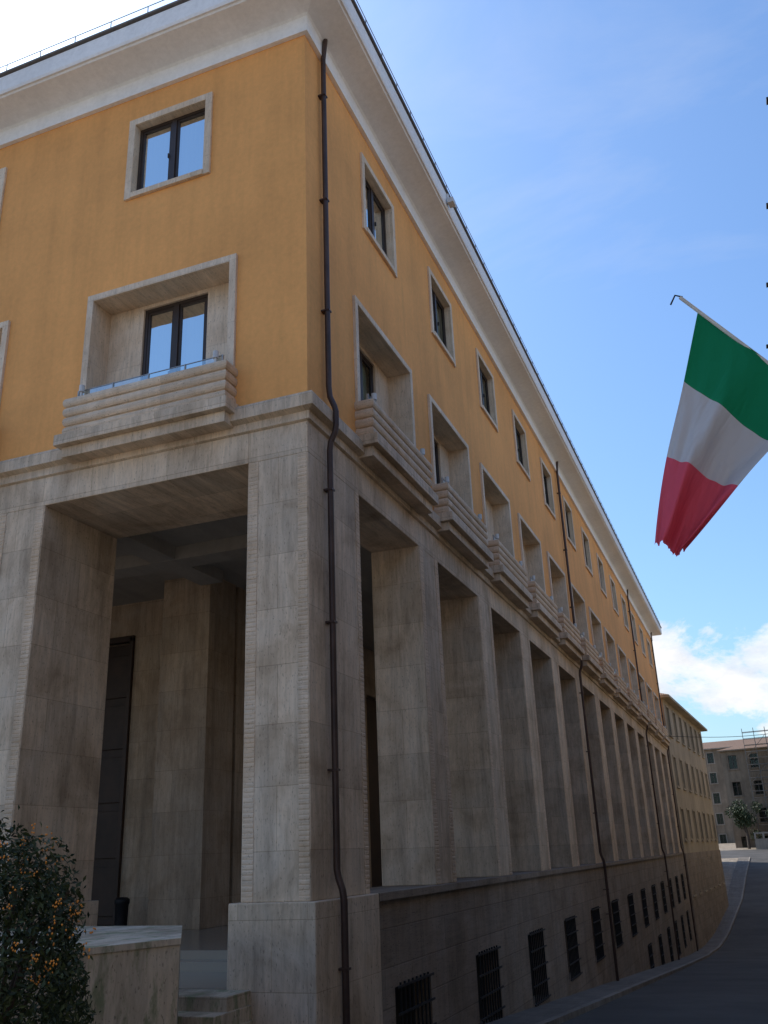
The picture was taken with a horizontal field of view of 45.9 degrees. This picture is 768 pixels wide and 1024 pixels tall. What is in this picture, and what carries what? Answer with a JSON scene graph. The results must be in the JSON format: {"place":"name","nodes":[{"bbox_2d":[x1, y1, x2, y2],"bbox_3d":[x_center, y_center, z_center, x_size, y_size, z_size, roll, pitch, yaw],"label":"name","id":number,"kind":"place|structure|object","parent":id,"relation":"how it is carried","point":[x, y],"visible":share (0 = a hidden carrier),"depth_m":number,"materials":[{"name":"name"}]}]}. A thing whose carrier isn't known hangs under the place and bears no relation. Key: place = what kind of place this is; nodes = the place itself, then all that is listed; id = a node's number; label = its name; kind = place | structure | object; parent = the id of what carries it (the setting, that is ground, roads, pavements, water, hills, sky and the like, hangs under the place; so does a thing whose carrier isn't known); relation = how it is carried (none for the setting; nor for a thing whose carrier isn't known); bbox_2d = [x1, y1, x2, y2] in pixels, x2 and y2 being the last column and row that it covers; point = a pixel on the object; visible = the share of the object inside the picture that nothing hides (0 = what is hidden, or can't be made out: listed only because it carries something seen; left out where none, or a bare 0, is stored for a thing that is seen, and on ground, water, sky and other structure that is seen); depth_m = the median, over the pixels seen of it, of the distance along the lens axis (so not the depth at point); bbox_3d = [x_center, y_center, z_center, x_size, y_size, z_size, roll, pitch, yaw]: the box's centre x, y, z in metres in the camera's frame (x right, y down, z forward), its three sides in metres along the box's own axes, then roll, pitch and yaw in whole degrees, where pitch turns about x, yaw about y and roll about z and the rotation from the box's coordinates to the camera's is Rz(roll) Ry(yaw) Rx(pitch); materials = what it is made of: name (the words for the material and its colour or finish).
{"place":"outdoors","nodes":[
{"label":"outdoors","id":0,"kind":"place"},
{"bbox_2d":[97,925,227,989],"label":"portico floor","id":1,"kind":"structure","parent":0,"point":[203,958],"depth_m":14.36,"materials":[{"name":"grey stone"}]},
{"bbox_2d":[114,897,129,925],"bbox_3d":[-5.913,9.027,20.418,0.340,0.659,0.340,-10,-22,19],"label":"litter bin","id":2,"kind":"object","parent":1,"relation":"on","point":[121,909],"visible":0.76,"depth_m":20.33,"materials":[{"name":"metal"}]},
{"bbox_2d":[91,635,381,925],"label":"wooden doors","id":3,"kind":"structure","parent":1,"relation":"on","point":[110,823],"depth_m":23.10,"materials":[{"name":"brown wood"}]},
{"bbox_2d":[102,578,375,929],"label":"wall","id":4,"kind":"structure","parent":1,"relation":"on","point":[182,851],"depth_m":21.29,"materials":[{"name":"beige stone"}]},
{"bbox_2d":[178,989,252,1023],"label":"stone steps","id":5,"kind":"structure","parent":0,"point":[199,1006],"depth_m":11.44,"materials":[{"name":"grey stone"}]},
{"bbox_2d":[112,515,373,651],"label":"portico ceiling","id":6,"kind":"structure","parent":0,"point":[147,565],"depth_m":20.31,"materials":[{"name":"grey stone"}]},
{"bbox_2d":[0,0,767,742],"label":"sky","id":7,"kind":"structure","parent":0,"point":[604,162],"materials":[{"name":"blue"}]},
{"bbox_2d":[395,926,568,1023],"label":"basement darkness","id":8,"kind":"object","parent":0,"point":[397,1002],"depth_m":18.61,"materials":[{"name":"black"}]},
{"bbox_2d":[480,857,748,1023],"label":"pavement","id":9,"kind":"structure","parent":0,"point":[539,1013],"depth_m":31.03,"materials":[{"name":"grey concrete"}]},
{"bbox_2d":[561,857,767,1023],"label":"road","id":10,"kind":"structure","parent":0,"point":[726,982],"depth_m":28.99,"materials":[{"name":"grey asphalt"}]},
{"bbox_2d":[719,843,755,894],"bbox_3d":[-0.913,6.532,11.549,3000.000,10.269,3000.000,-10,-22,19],"label":"ground","id":11,"kind":"structure","parent":0,"point":[728,864],"depth_m":117.77,"materials":[{"name":"grey concrete"}]},
{"bbox_2d":[0,805,100,1023],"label":"berry bush","id":12,"kind":"object","parent":11,"relation":"on","point":[52,1009],"visible":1,"depth_m":6.36,"materials":[{"name":"green plant"}]},
{"bbox_2d":[0,925,181,1023],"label":"stone parapet","id":13,"kind":"structure","parent":11,"relation":"on","point":[134,973],"depth_m":8.81,"materials":[{"name":"beige stone"}]},
{"bbox_2d":[0,893,382,1023],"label":"pier pedestals","id":14,"kind":"object","parent":11,"relation":"on","point":[284,961],"visible":0.53,"depth_m":12.01,"materials":[{"name":"stone"}]},
{"bbox_2d":[0,35,662,724],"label":"stucco wall","id":15,"kind":"structure","parent":11,"relation":"on","point":[76,229],"depth_m":17.71,"materials":[{"name":"orange paint"}]},
{"bbox_2d":[0,0,661,640],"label":"cornice","id":16,"kind":"structure","parent":15,"relation":"on","point":[176,44],"depth_m":19.38,"materials":[{"name":"white paint"}]},
{"bbox_2d":[0,0,661,627],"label":"gutter","id":17,"kind":"object","parent":16,"relation":"on","point":[120,26],"visible":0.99,"depth_m":20.17,"materials":[{"name":"metal"}]},
{"bbox_2d":[446,194,455,207],"bbox_3d":[1.711,-8.043,23.318,0.200,0.350,0.250,-10,-22,19],"label":"cornice floodlight","id":18,"kind":"object","parent":16,"relation":"attached to","point":[451,202],"visible":1,"depth_m":23.23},
{"bbox_2d":[0,92,661,721],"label":"window surrounds","id":19,"kind":"object","parent":15,"relation":"attached to","point":[114,334],"visible":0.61,"depth_m":19.56,"materials":[{"name":"beige stone"}]},
{"bbox_2d":[136,108,613,600],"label":"window frames","id":20,"kind":"structure","parent":19,"relation":"in","point":[176,307],"depth_m":18.23,"materials":[{"name":"brown wood"}]},
{"bbox_2d":[142,114,382,377],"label":"window panes","id":21,"kind":"object","parent":20,"relation":"in","point":[190,155],"visible":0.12,"depth_m":17.81,"materials":[{"name":"glass"}]},
{"bbox_2d":[362,304,518,455],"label":"curtains","id":22,"kind":"object","parent":19,"relation":"attached to","point":[365,380],"visible":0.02,"depth_m":19.69,"materials":[{"name":"white fabric"}]},
{"bbox_2d":[53,395,670,745],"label":"balcony slabs","id":23,"kind":"structure","parent":15,"relation":"attached to","point":[387,464],"depth_m":16.88,"materials":[{"name":"beige stone"}]},
{"bbox_2d":[62,359,667,736],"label":"balcony parapets","id":24,"kind":"object","parent":15,"relation":"attached to","point":[183,387],"visible":0.66,"depth_m":16.19,"materials":[{"name":"beige stone"}]},
{"bbox_2d":[78,354,626,686],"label":"balcony rails","id":25,"kind":"object","parent":24,"relation":"on","point":[222,355],"visible":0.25,"depth_m":16.05,"materials":[{"name":"grey metal"}]},
{"bbox_2d":[79,350,665,727],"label":"spotlights","id":26,"kind":"object","parent":24,"relation":"attached to","point":[215,358],"visible":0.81,"depth_m":20.88,"materials":[{"name":"grey metal"}]},
{"bbox_2d":[318,39,697,1023],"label":"downpipes","id":27,"kind":"object","parent":15,"relation":"attached to","point":[332,621],"visible":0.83,"depth_m":15.33,"materials":[{"name":"brown metal"}]},
{"bbox_2d":[370,852,696,1023],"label":"basement wall","id":28,"kind":"structure","parent":11,"relation":"on","point":[446,933],"depth_m":20.90,"materials":[{"name":"grey stone"}]},
{"bbox_2d":[0,420,680,906],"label":"arcade piers","id":29,"kind":"structure","parent":28,"relation":"on","point":[92,514],"depth_m":16.42,"materials":[{"name":"stone"}]},
{"bbox_2d":[0,390,667,749],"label":"string course","id":30,"kind":"object","parent":29,"relation":"on","point":[313,409],"visible":0.49,"depth_m":15.93,"materials":[{"name":"stone"}]},
{"bbox_2d":[0,452,681,902],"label":"ribbed pilaster strips","id":31,"kind":"object","parent":29,"relation":"attached to","point":[250,702],"visible":0.9,"depth_m":14.58,"materials":[{"name":"stone"}]},
{"bbox_2d":[397,873,692,1023],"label":"window grilles","id":32,"kind":"object","parent":28,"relation":"attached to","point":[599,943],"depth_m":22.66,"materials":[{"name":"metal"}]},
{"bbox_2d":[536,857,749,1023],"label":"kerb","id":33,"kind":"structure","parent":11,"relation":"on","point":[574,1012],"depth_m":26.98,"materials":[{"name":"stone"}]},
{"bbox_2d":[661,699,718,942],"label":"walls","id":34,"kind":"structure","parent":11,"relation":"on","point":[688,799],"depth_m":75.63,"materials":[{"name":"beige paint"}]},
{"bbox_2d":[660,694,706,731],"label":"eaves","id":35,"kind":"object","parent":34,"relation":"on","point":[676,706],"visible":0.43,"depth_m":77.32,"materials":[{"name":"beige paint"}]},
{"bbox_2d":[665,705,724,896],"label":"window surrounds","id":36,"kind":"object","parent":34,"relation":"attached to","point":[685,789],"visible":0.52,"depth_m":76.67,"materials":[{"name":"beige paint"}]},
{"bbox_2d":[684,850,728,948],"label":"plinth","id":37,"kind":"structure","parent":11,"relation":"on","point":[709,907],"depth_m":72.28,"materials":[{"name":"stone"}]},
{"bbox_2d":[703,738,763,843],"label":"townhouse","id":38,"kind":"structure","parent":11,"relation":"on","point":[719,796],"depth_m":177.18,"materials":[{"name":"beige paint"}]},
{"bbox_2d":[707,753,726,841],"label":"window frames","id":39,"kind":"structure","parent":38,"relation":"in","point":[716,796],"depth_m":176.86,"materials":[{"name":"white wood"}]},
{"bbox_2d":[724,800,762,848],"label":"tree","id":40,"kind":"object","parent":11,"relation":"on","point":[742,816],"visible":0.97,"depth_m":139.79,"materials":[{"name":"green plant"}]},
{"bbox_2d":[720,748,767,847],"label":"walls","id":41,"kind":"structure","parent":11,"relation":"on","point":[742,774],"depth_m":144.26,"materials":[{"name":"beige paint"}]},
{"bbox_2d":[716,746,766,752],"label":"eaves","id":42,"kind":"object","parent":41,"relation":"on","point":[740,749],"visible":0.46,"depth_m":145.91,"materials":[{"name":"brown stone"}]},
{"bbox_2d":[718,738,767,750],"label":"roof","id":43,"kind":"structure","parent":41,"relation":"on","point":[741,746],"depth_m":147.81,"materials":[{"name":"tile"}]},
{"bbox_2d":[727,752,767,847],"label":"window surrounds","id":44,"kind":"object","parent":41,"relation":"attached to","point":[742,790],"visible":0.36,"depth_m":144.44,"materials":[{"name":"brown stone"}]},
{"bbox_2d":[728,753,767,847],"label":"window frames","id":45,"kind":"structure","parent":41,"relation":"attached to","point":[741,789],"depth_m":144.90,"materials":[{"name":"white wood"}]},
{"bbox_2d":[728,754,767,847],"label":"dark room","id":46,"kind":"object","parent":11,"relation":"on","point":[757,787],"visible":0.29,"depth_m":145.01,"materials":[{"name":"black"}]},
{"bbox_2d":[741,728,767,838],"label":"scaffolding","id":47,"kind":"object","parent":11,"relation":"on","point":[761,777],"visible":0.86,"depth_m":142.74,"materials":[{"name":"grey metal"}]},
{"bbox_2d":[754,832,767,848],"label":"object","id":48,"kind":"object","parent":11,"relation":"on","point":[761,843],"depth_m":136.44,"materials":[{"name":"grey paint"}]},
{"bbox_2d":[766,97,767,348],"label":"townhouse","id":49,"kind":"structure","parent":11,"relation":"on","point":[767,208],"depth_m":15.82,"materials":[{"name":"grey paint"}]},
{"bbox_2d":[655,295,767,555],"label":"italian flag","id":50,"kind":"object","parent":49,"relation":"attached to","point":[717,449],"visible":1,"depth_m":7.63,"materials":[{"name":"fabric"}]},
{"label":"townhouse","id":51,"kind":"object","parent":11,"relation":"on","visible":0},
{"bbox_2d":[672,734,763,736],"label":"overhead cable","id":52,"kind":"object","parent":51,"relation":"attached to","point":[732,736],"visible":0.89,"depth_m":63.70,"materials":[{"name":"metal"}]},
{"bbox_2d":[720,849,767,857],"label":"road","id":53,"kind":"structure","parent":0,"point":[744,853],"depth_m":129.08,"materials":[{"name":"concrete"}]}
]}

